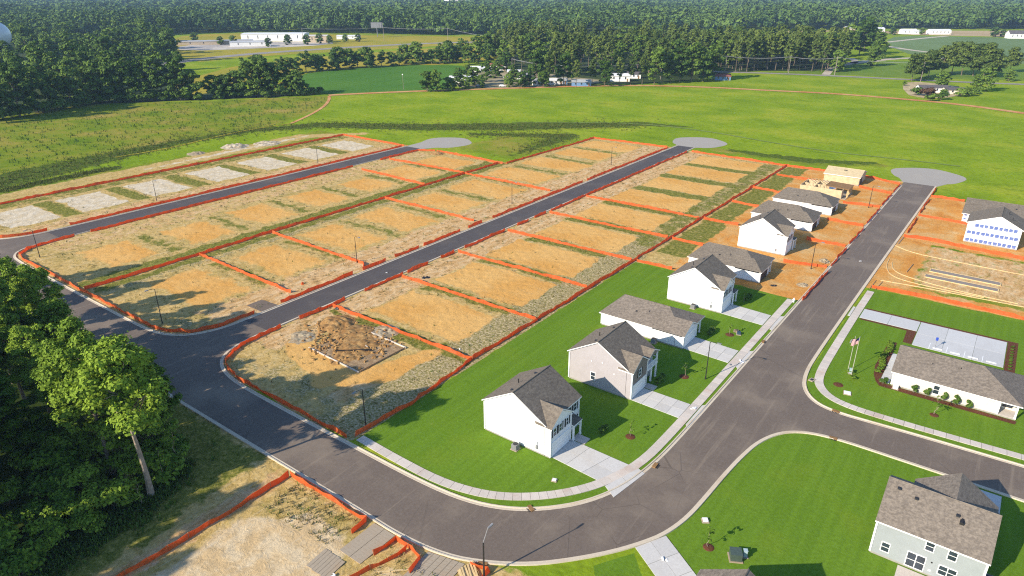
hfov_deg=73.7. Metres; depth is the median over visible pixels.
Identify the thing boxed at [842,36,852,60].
pine tree
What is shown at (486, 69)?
broadleaf tree
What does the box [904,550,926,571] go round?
window
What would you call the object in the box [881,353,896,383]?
path
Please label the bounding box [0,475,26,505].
bush
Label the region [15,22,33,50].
broadleaf tree
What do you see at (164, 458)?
young tree
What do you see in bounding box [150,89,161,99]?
bush
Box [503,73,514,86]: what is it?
broadleaf tree
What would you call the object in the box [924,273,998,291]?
concrete strip
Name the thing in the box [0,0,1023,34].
forest
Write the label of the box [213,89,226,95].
bush
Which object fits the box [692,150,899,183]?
silt fence
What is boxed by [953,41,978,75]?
umbrella pine
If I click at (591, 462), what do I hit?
driveway
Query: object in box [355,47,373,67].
hedge tree
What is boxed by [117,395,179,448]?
leafy tree
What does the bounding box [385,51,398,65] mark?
hedge tree
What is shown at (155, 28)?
broadleaf tree
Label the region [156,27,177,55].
broadleaf tree
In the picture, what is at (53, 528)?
bush
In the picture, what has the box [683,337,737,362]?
driveway
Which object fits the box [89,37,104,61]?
broadleaf tree
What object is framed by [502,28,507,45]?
pine tree
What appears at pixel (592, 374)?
window
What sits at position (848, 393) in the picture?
utility box
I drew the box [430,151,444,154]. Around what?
soil heap
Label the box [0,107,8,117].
bush
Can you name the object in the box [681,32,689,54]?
pine tree
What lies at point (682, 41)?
pine tree
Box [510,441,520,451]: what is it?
air conditioner
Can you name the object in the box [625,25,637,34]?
pine tree
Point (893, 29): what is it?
roadside tree
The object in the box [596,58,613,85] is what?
front tree
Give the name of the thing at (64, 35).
broadleaf tree
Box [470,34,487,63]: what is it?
broadleaf tree
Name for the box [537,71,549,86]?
broadleaf tree
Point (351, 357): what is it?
soil heap
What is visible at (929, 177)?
turning circle
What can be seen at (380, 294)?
dry straw
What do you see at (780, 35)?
pine tree
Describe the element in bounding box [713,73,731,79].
cabin
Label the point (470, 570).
lumber stack
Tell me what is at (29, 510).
bush
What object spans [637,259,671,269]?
silt fence
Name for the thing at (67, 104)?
bush
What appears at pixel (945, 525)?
house
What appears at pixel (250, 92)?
bush
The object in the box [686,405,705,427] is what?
driveway
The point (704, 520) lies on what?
utility box
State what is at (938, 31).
shed
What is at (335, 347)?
soil clods
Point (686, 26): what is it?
pine tree
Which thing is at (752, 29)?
pine tree
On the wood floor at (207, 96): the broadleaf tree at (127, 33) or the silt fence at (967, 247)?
the broadleaf tree at (127, 33)
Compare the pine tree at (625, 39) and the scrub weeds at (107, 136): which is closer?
the scrub weeds at (107, 136)
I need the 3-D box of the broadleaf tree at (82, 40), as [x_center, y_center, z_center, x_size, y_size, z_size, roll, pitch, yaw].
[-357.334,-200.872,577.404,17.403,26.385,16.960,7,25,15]
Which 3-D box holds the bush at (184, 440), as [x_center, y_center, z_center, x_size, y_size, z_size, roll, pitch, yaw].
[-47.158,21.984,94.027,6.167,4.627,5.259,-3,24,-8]
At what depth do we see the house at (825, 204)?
201.57 m
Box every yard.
[177,41,332,49]
[456,70,602,87]
[903,82,957,97]
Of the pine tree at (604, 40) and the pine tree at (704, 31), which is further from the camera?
the pine tree at (704, 31)
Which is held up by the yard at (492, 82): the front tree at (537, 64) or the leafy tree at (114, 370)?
the front tree at (537, 64)
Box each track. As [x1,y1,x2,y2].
[328,85,1023,113]
[848,58,941,63]
[881,280,1023,306]
[886,257,983,297]
[888,36,946,41]
[889,46,926,51]
[892,263,1017,303]
[895,245,1022,274]
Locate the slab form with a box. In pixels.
[313,337,402,370]
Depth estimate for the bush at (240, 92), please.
412.07 m
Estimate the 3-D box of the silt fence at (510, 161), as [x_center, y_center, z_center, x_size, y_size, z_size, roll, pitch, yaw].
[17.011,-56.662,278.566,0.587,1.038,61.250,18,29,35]
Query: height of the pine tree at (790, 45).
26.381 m
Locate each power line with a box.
[301,27,618,37]
[513,56,832,65]
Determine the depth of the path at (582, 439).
99.39 m
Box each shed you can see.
[175,39,252,44]
[229,40,270,46]
[336,35,360,38]
[898,29,916,33]
[911,30,919,33]
[926,29,951,33]
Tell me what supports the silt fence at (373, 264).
on the ground at (794, 505)
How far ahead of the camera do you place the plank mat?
77.83 m
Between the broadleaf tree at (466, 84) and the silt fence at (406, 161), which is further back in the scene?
the broadleaf tree at (466, 84)
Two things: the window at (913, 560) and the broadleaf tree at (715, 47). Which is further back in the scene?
the broadleaf tree at (715, 47)
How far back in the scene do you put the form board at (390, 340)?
126.55 m
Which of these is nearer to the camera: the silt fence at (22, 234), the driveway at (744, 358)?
the driveway at (744, 358)
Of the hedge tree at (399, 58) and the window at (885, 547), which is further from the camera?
the hedge tree at (399, 58)
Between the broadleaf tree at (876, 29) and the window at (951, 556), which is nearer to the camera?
the window at (951, 556)
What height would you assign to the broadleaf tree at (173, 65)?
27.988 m
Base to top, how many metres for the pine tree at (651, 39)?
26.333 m
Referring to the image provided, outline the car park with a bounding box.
[912,322,1006,367]
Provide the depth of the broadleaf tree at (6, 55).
404.14 m
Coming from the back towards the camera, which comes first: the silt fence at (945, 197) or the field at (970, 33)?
the field at (970, 33)
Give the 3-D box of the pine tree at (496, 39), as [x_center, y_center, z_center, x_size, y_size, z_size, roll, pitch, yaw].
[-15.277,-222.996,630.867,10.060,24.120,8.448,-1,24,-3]
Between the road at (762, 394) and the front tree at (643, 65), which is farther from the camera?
the front tree at (643, 65)
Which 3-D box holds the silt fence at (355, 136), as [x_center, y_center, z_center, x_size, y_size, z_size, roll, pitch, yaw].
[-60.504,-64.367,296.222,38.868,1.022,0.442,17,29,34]
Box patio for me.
[895,565,923,575]
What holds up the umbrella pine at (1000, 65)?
on the field at (885, 69)
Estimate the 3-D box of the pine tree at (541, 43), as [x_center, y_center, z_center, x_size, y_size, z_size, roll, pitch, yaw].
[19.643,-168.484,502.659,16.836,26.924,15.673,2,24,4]
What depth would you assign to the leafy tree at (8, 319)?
103.69 m
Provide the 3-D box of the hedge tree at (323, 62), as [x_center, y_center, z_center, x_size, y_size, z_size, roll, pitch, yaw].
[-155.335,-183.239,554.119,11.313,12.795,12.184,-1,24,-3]
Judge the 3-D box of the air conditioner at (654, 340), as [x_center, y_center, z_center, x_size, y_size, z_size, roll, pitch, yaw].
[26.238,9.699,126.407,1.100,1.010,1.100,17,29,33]
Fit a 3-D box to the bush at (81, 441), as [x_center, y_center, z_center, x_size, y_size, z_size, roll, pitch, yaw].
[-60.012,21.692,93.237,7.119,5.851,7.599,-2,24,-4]
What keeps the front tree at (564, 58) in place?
on the yard at (492, 82)
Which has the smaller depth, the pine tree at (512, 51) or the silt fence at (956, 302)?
the silt fence at (956, 302)
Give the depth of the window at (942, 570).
74.82 m
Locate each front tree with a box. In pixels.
[526,49,546,77]
[544,51,556,73]
[554,51,574,85]
[571,59,581,81]
[586,58,596,76]
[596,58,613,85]
[615,56,625,85]
[626,59,635,84]
[637,54,648,81]
[646,46,666,84]
[660,47,669,83]
[662,52,680,82]
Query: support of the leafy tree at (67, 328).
on the ground at (794, 505)
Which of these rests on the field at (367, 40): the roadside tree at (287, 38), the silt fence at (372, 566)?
the roadside tree at (287, 38)
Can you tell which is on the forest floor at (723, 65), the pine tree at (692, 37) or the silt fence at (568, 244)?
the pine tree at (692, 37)
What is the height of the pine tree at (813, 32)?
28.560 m
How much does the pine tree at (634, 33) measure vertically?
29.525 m
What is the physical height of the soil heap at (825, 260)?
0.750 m
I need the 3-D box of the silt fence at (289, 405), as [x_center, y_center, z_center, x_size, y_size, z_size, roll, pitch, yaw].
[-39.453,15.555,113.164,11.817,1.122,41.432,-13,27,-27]
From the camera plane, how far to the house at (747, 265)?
155.84 m
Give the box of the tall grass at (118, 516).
[17,440,218,575]
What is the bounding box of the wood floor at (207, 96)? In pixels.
[0,40,290,113]
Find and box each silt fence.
[0,134,342,203]
[0,228,46,237]
[18,234,254,332]
[69,145,401,224]
[84,162,498,289]
[90,165,352,231]
[116,469,288,575]
[199,253,290,292]
[225,323,346,437]
[272,230,363,263]
[280,271,352,302]
[290,470,366,533]
[299,297,344,318]
[332,303,472,358]
[343,134,403,145]
[349,543,407,575]
[355,164,786,435]
[362,168,424,183]
[362,258,385,269]
[364,272,402,291]
[372,534,420,572]
[380,149,434,159]
[385,196,473,220]
[389,157,463,172]
[394,245,418,256]
[402,274,535,319]
[407,261,428,272]
[423,229,459,245]
[437,150,502,163]
[441,250,454,257]
[458,249,586,287]
[465,172,549,190]
[465,228,504,247]
[468,220,481,227]
[470,562,489,575]
[492,180,582,217]
[506,137,593,163]
[508,229,631,260]
[517,218,528,225]
[534,211,545,217]
[549,211,667,237]
[551,150,686,210]
[586,195,698,217]
[587,146,667,179]
[594,137,666,147]
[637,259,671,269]
[672,236,702,245]
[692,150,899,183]
[703,216,738,224]
[732,199,758,206]
[752,185,779,192]
[777,173,813,179]
[783,259,826,267]
[802,270,827,299]
[806,236,845,246]
[827,217,863,226]
[831,247,846,265]
[843,201,879,207]
[849,227,863,243]
[859,185,890,193]
[872,285,1023,319]
[904,234,1023,259]
[918,214,967,224]
[931,195,964,201]
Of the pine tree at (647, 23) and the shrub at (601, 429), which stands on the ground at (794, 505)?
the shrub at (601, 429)
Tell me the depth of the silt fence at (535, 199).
212.29 m
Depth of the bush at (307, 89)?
420.16 m
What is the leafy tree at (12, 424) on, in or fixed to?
on the ground at (794, 505)
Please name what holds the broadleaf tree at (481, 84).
on the yard at (492, 82)
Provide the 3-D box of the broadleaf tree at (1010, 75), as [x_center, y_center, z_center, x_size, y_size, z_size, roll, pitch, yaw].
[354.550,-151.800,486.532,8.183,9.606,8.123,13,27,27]
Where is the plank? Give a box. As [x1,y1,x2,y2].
[377,568,408,572]
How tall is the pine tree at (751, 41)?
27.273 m
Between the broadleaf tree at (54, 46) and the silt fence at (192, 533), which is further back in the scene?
the broadleaf tree at (54, 46)
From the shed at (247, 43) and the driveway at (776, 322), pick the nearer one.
the driveway at (776, 322)
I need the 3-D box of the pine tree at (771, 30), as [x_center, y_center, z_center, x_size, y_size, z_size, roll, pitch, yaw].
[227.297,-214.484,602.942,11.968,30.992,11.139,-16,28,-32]
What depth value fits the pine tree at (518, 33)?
630.75 m
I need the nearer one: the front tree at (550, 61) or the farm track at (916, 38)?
the front tree at (550, 61)
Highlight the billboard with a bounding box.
[371,22,382,36]
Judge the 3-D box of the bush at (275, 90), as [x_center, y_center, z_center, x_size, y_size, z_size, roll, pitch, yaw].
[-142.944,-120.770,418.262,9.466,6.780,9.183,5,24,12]
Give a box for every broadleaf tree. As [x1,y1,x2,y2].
[0,40,12,61]
[0,48,14,59]
[0,57,37,116]
[0,81,17,118]
[2,53,30,91]
[7,27,15,43]
[8,20,19,43]
[9,49,27,67]
[11,23,32,52]
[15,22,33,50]
[18,66,53,112]
[21,41,54,67]
[22,33,39,56]
[25,56,50,90]
[35,35,59,56]
[37,25,54,42]
[38,35,60,56]
[39,71,66,108]
[40,51,62,80]
[46,33,62,52]
[51,24,61,37]
[52,64,85,100]
[56,21,79,43]
[56,55,78,82]
[57,32,76,57]
[57,39,87,66]
[63,24,76,38]
[69,65,98,96]
[71,32,83,46]
[71,46,97,75]
[78,36,92,47]
[80,60,111,98]
[83,33,96,49]
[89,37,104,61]
[90,32,115,62]
[92,31,101,39]
[92,59,124,101]
[96,21,109,36]
[96,51,122,85]
[100,26,124,50]
[101,45,129,77]
[106,19,119,31]
[110,57,141,100]
[111,19,120,35]
[111,27,130,49]
[117,42,140,66]
[119,35,132,55]
[121,26,135,46]
[123,18,134,27]
[128,55,152,99]
[129,28,138,41]
[130,41,144,58]
[132,16,145,27]
[134,33,150,54]
[136,23,149,35]
[137,19,152,34]
[137,38,151,53]
[140,37,160,59]
[142,53,175,91]
[143,31,159,52]
[144,38,166,65]
[150,24,160,39]
[155,16,170,32]
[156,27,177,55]
[157,51,189,99]
[159,28,180,49]
[175,68,204,98]
[201,74,222,98]
[214,73,231,96]
[221,70,246,96]
[235,57,257,88]
[245,55,270,96]
[259,62,278,95]
[271,62,297,94]
[286,69,309,95]
[419,71,435,91]
[429,69,443,90]
[435,43,447,62]
[442,77,453,90]
[451,78,456,88]
[452,67,466,87]
[456,38,468,51]
[460,76,470,88]
[461,43,476,63]
[462,65,470,74]
[466,66,483,85]
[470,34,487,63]
[476,76,485,87]
[479,61,492,81]
[480,31,494,60]
[481,44,496,63]
[490,61,503,77]
[492,34,502,56]
[499,51,511,71]
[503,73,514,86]
[507,64,518,82]
[514,70,528,87]
[523,68,535,84]
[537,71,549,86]
[668,47,691,82]
[682,43,706,81]
[692,47,714,80]
[706,40,726,79]
[829,49,849,71]
[848,24,861,55]
[852,16,875,54]
[860,24,882,51]
[866,46,886,65]
[871,29,890,55]
[935,71,952,85]
[970,74,985,88]
[977,66,998,91]
[1003,68,1016,81]
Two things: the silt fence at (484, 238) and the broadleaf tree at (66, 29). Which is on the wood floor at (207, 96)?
the broadleaf tree at (66, 29)
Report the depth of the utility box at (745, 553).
78.53 m
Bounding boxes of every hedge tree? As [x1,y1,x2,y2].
[246,54,266,70]
[273,57,287,72]
[283,57,296,73]
[289,59,301,70]
[294,50,313,71]
[309,54,322,70]
[317,54,327,69]
[327,57,338,70]
[328,46,348,68]
[341,48,357,67]
[352,51,362,66]
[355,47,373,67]
[377,50,386,65]
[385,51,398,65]
[395,51,403,65]
[396,44,411,63]
[407,41,425,63]
[422,52,430,63]
[425,49,436,63]
[433,47,442,62]
[440,43,455,63]
[449,45,462,62]
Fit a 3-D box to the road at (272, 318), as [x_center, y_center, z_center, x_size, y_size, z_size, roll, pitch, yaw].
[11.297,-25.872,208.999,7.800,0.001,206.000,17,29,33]
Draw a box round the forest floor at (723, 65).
[495,45,845,84]
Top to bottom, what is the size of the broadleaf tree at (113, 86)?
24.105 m
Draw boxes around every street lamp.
[145,289,162,323]
[352,389,365,425]
[483,523,493,575]
[705,342,720,378]
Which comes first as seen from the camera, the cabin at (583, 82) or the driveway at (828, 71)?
the cabin at (583, 82)
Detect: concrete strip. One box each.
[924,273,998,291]
[929,268,1001,285]
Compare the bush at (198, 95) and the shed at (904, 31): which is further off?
the shed at (904, 31)
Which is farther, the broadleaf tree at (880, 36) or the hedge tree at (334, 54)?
the broadleaf tree at (880, 36)
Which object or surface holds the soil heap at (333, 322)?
on the ground at (794, 505)
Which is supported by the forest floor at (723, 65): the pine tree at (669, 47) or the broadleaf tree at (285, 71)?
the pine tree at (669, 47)
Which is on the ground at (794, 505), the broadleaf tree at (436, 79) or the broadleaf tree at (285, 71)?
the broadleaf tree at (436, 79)
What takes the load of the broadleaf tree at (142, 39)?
on the wood floor at (207, 96)
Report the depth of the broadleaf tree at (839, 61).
538.56 m
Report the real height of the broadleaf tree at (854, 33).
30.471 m
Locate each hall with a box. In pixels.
[241,32,308,41]
[308,35,327,42]
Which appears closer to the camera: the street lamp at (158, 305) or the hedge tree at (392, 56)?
the street lamp at (158, 305)
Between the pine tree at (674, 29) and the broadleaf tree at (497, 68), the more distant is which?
the pine tree at (674, 29)
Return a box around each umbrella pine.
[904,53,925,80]
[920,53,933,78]
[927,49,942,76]
[933,45,958,71]
[942,41,965,73]
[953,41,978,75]
[967,43,985,75]
[971,42,1002,74]
[984,48,1010,71]
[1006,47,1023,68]
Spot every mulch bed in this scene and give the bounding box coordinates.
[860,318,916,343]
[867,308,1017,372]
[874,342,1016,423]
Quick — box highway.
[162,41,481,64]
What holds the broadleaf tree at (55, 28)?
on the wood floor at (207, 96)
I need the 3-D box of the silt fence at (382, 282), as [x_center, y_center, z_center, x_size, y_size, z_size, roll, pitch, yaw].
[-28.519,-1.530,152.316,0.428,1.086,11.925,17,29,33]
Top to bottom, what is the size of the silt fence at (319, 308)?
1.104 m
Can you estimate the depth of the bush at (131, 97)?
393.25 m
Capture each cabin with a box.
[532,78,542,85]
[548,78,562,84]
[571,79,591,85]
[610,73,629,81]
[627,71,640,78]
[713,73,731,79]
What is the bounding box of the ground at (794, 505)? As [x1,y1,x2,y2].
[0,21,1023,575]
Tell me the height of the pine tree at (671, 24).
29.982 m
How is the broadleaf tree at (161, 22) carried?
on the wood floor at (207, 96)
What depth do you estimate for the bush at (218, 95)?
406.01 m
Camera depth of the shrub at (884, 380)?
112.75 m
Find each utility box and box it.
[701,517,708,523]
[727,546,742,563]
[742,548,747,558]
[843,390,850,395]
[891,384,898,389]
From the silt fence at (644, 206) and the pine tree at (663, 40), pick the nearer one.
the silt fence at (644, 206)
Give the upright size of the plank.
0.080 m
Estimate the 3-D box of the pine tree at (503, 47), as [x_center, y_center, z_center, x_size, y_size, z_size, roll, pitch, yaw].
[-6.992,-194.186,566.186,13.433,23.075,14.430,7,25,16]
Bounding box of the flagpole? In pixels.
[851,338,859,374]
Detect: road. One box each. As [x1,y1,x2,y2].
[0,182,1023,561]
[48,146,418,236]
[245,146,692,329]
[713,71,1023,84]
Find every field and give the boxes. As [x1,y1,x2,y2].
[171,48,497,96]
[175,33,484,61]
[270,82,316,95]
[300,65,464,93]
[763,61,1023,80]
[885,31,1005,36]
[887,36,1023,63]
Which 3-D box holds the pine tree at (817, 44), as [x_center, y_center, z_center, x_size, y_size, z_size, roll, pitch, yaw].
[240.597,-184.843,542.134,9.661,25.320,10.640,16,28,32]
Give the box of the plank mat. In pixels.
[306,549,344,575]
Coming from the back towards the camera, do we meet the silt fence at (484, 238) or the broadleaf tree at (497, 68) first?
the broadleaf tree at (497, 68)
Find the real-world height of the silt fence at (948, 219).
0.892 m
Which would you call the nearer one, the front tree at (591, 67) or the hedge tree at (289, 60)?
the front tree at (591, 67)
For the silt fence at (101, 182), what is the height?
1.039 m
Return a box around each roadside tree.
[189,32,198,39]
[216,36,223,44]
[228,35,236,40]
[264,38,271,46]
[283,34,292,44]
[301,34,310,44]
[315,33,323,42]
[326,35,332,43]
[342,34,348,41]
[354,33,360,41]
[889,26,896,34]
[919,27,925,34]
[990,27,1000,36]
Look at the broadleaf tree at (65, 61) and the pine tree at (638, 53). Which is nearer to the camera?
the broadleaf tree at (65, 61)
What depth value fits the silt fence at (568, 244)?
175.02 m
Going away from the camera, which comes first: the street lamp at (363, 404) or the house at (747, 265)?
the street lamp at (363, 404)
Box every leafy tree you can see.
[0,255,38,325]
[0,267,36,383]
[0,291,26,398]
[0,376,42,456]
[3,262,65,326]
[4,323,50,413]
[22,343,75,424]
[29,297,91,338]
[30,315,99,406]
[32,328,122,473]
[58,330,169,495]
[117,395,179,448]
[146,352,183,434]
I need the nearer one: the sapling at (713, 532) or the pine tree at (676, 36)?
the sapling at (713, 532)
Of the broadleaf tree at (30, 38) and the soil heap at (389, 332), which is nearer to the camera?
the soil heap at (389, 332)
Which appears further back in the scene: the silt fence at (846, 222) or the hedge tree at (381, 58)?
the hedge tree at (381, 58)
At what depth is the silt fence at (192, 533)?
82.57 m
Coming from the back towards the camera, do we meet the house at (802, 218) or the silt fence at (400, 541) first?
the house at (802, 218)
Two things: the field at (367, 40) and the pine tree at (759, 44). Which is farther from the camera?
the field at (367, 40)
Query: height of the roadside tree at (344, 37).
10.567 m
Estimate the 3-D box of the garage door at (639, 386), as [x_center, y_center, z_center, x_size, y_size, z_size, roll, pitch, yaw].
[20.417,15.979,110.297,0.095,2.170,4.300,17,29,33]
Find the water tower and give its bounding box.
[0,23,11,50]
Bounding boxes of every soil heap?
[187,151,204,155]
[220,143,248,149]
[253,141,280,145]
[288,331,315,344]
[319,315,355,333]
[329,353,357,364]
[331,324,373,341]
[332,336,379,355]
[373,324,399,339]
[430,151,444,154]
[796,283,808,287]
[819,258,829,263]
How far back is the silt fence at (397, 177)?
237.82 m
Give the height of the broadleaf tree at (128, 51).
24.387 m
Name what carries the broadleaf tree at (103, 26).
on the wood floor at (207, 96)
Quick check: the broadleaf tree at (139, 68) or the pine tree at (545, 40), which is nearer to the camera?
the broadleaf tree at (139, 68)
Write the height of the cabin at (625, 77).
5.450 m
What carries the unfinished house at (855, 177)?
on the ground at (794, 505)
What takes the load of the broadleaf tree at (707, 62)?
on the ground at (794, 505)
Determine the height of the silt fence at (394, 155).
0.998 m
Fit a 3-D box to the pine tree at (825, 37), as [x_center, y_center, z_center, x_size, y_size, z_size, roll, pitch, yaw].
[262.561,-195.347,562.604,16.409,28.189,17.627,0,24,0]
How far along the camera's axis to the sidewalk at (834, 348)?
108.88 m
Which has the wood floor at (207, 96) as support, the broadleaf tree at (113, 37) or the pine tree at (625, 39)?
the broadleaf tree at (113, 37)
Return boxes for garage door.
[552,430,568,455]
[632,376,644,397]
[684,329,694,346]
[722,296,730,311]
[760,268,767,281]
[785,243,790,254]
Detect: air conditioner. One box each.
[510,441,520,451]
[650,337,657,344]
[689,303,695,309]
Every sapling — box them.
[706,526,715,546]
[932,395,942,412]
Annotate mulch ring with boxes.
[625,434,634,439]
[679,374,688,378]
[703,543,713,551]
[833,382,842,386]
[929,413,938,416]
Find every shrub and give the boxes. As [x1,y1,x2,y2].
[598,427,605,432]
[601,424,608,429]
[879,377,888,383]
[911,384,918,392]
[923,388,931,395]
[940,392,948,400]
[952,395,960,404]
[965,399,972,406]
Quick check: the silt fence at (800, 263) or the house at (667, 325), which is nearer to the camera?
the house at (667, 325)
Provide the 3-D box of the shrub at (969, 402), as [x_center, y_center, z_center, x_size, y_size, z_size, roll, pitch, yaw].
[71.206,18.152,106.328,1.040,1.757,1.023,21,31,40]
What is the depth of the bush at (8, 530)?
76.55 m
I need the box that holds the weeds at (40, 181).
[0,118,666,192]
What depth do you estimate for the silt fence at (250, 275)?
155.75 m
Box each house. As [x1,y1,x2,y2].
[482,365,581,457]
[567,321,658,399]
[599,294,704,348]
[667,254,737,312]
[687,242,774,282]
[696,568,754,575]
[737,209,796,255]
[751,200,822,231]
[772,187,839,215]
[800,178,853,199]
[823,165,866,185]
[869,473,1001,575]
[890,345,1023,419]
[962,197,1023,221]
[963,206,1023,249]
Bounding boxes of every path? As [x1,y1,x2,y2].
[117,123,291,156]
[291,96,330,122]
[551,122,958,165]
[574,433,589,444]
[644,383,656,390]
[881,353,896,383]
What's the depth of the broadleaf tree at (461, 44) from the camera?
650.03 m
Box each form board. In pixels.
[309,347,358,372]
[335,349,371,351]
[360,347,404,371]
[371,332,405,347]
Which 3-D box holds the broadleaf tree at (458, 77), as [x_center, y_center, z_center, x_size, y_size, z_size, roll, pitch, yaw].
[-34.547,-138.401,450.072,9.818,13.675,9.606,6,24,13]
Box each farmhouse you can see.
[916,85,948,92]
[943,87,964,93]
[1004,30,1023,38]
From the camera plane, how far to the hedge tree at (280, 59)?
526.93 m
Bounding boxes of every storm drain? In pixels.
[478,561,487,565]
[526,504,534,511]
[652,462,659,468]
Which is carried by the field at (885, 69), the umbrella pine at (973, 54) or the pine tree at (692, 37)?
the umbrella pine at (973, 54)
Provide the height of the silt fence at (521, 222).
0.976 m
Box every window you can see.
[553,427,556,436]
[590,371,595,380]
[879,541,890,553]
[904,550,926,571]
[924,541,935,552]
[932,385,940,394]
[936,564,957,575]
[946,550,958,562]
[1002,403,1012,408]
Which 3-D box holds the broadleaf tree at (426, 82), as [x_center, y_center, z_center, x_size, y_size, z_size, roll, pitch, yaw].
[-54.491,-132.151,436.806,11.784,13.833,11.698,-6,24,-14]
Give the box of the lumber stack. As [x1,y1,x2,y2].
[458,561,477,575]
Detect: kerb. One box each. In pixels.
[0,146,405,238]
[13,145,677,335]
[168,393,1023,565]
[220,148,901,510]
[802,186,1023,467]
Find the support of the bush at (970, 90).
on the ground at (794, 505)
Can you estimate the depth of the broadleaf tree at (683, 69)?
473.47 m
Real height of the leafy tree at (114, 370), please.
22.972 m
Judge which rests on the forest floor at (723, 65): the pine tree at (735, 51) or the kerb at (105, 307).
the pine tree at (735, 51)
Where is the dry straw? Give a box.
[0,136,773,575]
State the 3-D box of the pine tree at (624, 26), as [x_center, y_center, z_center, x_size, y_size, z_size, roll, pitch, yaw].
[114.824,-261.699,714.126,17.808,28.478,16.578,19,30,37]
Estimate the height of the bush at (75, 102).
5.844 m
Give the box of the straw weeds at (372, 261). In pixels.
[6,137,771,573]
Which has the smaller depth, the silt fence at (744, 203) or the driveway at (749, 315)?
the driveway at (749, 315)
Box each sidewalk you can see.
[357,299,792,500]
[814,290,1023,459]
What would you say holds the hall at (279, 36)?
on the ground at (794, 505)
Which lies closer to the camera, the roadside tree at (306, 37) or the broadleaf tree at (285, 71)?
the broadleaf tree at (285, 71)
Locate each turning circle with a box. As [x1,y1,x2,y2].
[408,137,471,148]
[673,137,726,147]
[891,168,965,186]
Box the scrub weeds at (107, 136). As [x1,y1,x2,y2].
[0,96,324,173]
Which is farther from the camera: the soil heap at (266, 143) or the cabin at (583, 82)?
the cabin at (583, 82)
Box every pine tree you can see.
[492,33,500,50]
[496,29,503,56]
[496,39,509,61]
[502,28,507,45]
[506,24,514,44]
[509,36,518,66]
[513,29,520,58]
[516,39,527,70]
[518,35,532,63]
[520,28,527,35]
[523,23,530,36]
[524,33,539,58]
[527,40,549,71]
[530,24,537,40]
[533,26,543,45]
[539,26,547,41]
[540,28,548,46]
[546,29,550,48]
[547,18,554,28]
[547,31,562,72]
[548,26,556,40]
[548,46,560,70]
[560,32,570,68]
[560,43,571,75]
[567,27,576,36]
[567,34,575,52]
[568,43,576,71]
[573,26,580,35]
[574,35,585,59]
[577,33,586,62]
[582,28,588,59]
[584,33,593,65]
[589,35,604,73]
[590,22,599,41]
[600,31,608,48]
[601,36,608,53]
[602,42,612,69]
[603,26,612,41]
[606,35,617,64]
[609,42,628,66]
[611,33,627,58]
[616,29,622,47]
[617,23,629,42]
[623,33,630,59]
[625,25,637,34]
[627,29,638,64]
[628,34,647,67]
[638,25,647,50]
[641,28,652,50]
[643,38,655,72]
[644,19,651,28]
[644,41,655,62]
[653,33,660,46]
[656,37,667,60]
[660,24,667,37]
[664,40,671,59]
[666,22,673,34]
[668,40,686,72]
[669,32,679,48]
[669,38,687,60]
[671,25,680,38]
[677,26,684,38]
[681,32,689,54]
[683,23,689,39]
[687,35,694,52]
[687,42,703,73]
[689,28,700,41]
[692,37,702,51]
[700,29,706,45]
[703,31,712,49]
[712,33,722,43]
[713,26,724,39]
[719,35,729,56]
[724,25,733,38]
[725,39,736,67]
[726,33,734,64]
[729,35,738,68]
[731,39,743,71]
[737,36,748,70]
[738,30,746,65]
[744,36,756,71]
[746,28,755,64]
[747,31,753,62]
[752,36,763,70]
[753,30,763,67]
[755,34,766,69]
[760,26,767,59]
[762,33,776,69]
[763,35,772,68]
[767,26,775,34]
[774,31,785,69]
[776,23,782,30]
[779,36,789,68]
[783,37,796,70]
[785,34,794,66]
[793,33,800,65]
[793,39,802,67]
[795,32,809,69]
[798,25,804,32]
[801,27,812,65]
[805,33,814,68]
[806,30,815,63]
[808,38,821,70]
[811,36,822,67]
[816,28,826,36]
[817,42,830,71]
[821,33,841,67]
[825,33,836,68]
[827,26,837,34]
[836,32,843,43]
[836,35,849,70]
[842,27,850,36]
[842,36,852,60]
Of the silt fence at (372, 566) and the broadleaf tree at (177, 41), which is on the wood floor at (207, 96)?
the broadleaf tree at (177, 41)
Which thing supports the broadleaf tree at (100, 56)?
on the wood floor at (207, 96)
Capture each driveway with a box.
[247,300,276,311]
[340,523,394,563]
[403,552,464,575]
[552,440,627,479]
[605,468,644,496]
[631,388,689,417]
[635,536,695,575]
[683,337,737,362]
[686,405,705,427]
[721,304,770,324]
[736,351,752,368]
[770,316,783,329]
[821,58,857,74]
[859,309,919,330]
[981,490,1001,513]
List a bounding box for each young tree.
[128,476,143,503]
[153,447,172,483]
[161,419,189,456]
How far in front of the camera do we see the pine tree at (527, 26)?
685.40 m
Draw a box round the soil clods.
[287,318,403,369]
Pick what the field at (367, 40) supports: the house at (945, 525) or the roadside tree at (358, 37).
the roadside tree at (358, 37)
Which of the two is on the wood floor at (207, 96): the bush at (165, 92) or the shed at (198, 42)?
the bush at (165, 92)
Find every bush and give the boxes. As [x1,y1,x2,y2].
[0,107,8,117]
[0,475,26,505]
[0,514,24,554]
[0,537,46,575]
[5,108,18,117]
[5,496,44,524]
[16,104,32,115]
[19,445,83,496]
[20,412,78,444]
[22,513,68,551]
[25,102,44,112]
[33,100,52,112]
[33,428,97,461]
[34,483,77,519]
[52,459,110,491]
[60,102,70,108]
[60,481,100,515]
[65,98,81,106]
[65,507,109,532]
[87,474,142,507]
[90,433,145,469]
[100,91,115,101]
[115,457,153,483]
[123,93,137,101]
[127,443,188,485]
[135,92,147,101]
[140,88,156,100]
[145,430,192,453]
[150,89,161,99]
[155,91,168,100]
[162,89,175,99]
[176,89,192,99]
[193,93,202,99]
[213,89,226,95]
[216,93,224,98]
[221,90,230,97]
[235,89,244,96]
[244,89,254,97]
[250,87,260,96]
[258,85,271,93]
[260,91,270,97]
[264,89,276,94]
[269,86,285,95]
[302,87,310,94]
[910,87,922,94]
[919,87,936,94]
[924,93,936,100]
[937,90,949,99]
[953,87,967,96]
[964,86,976,95]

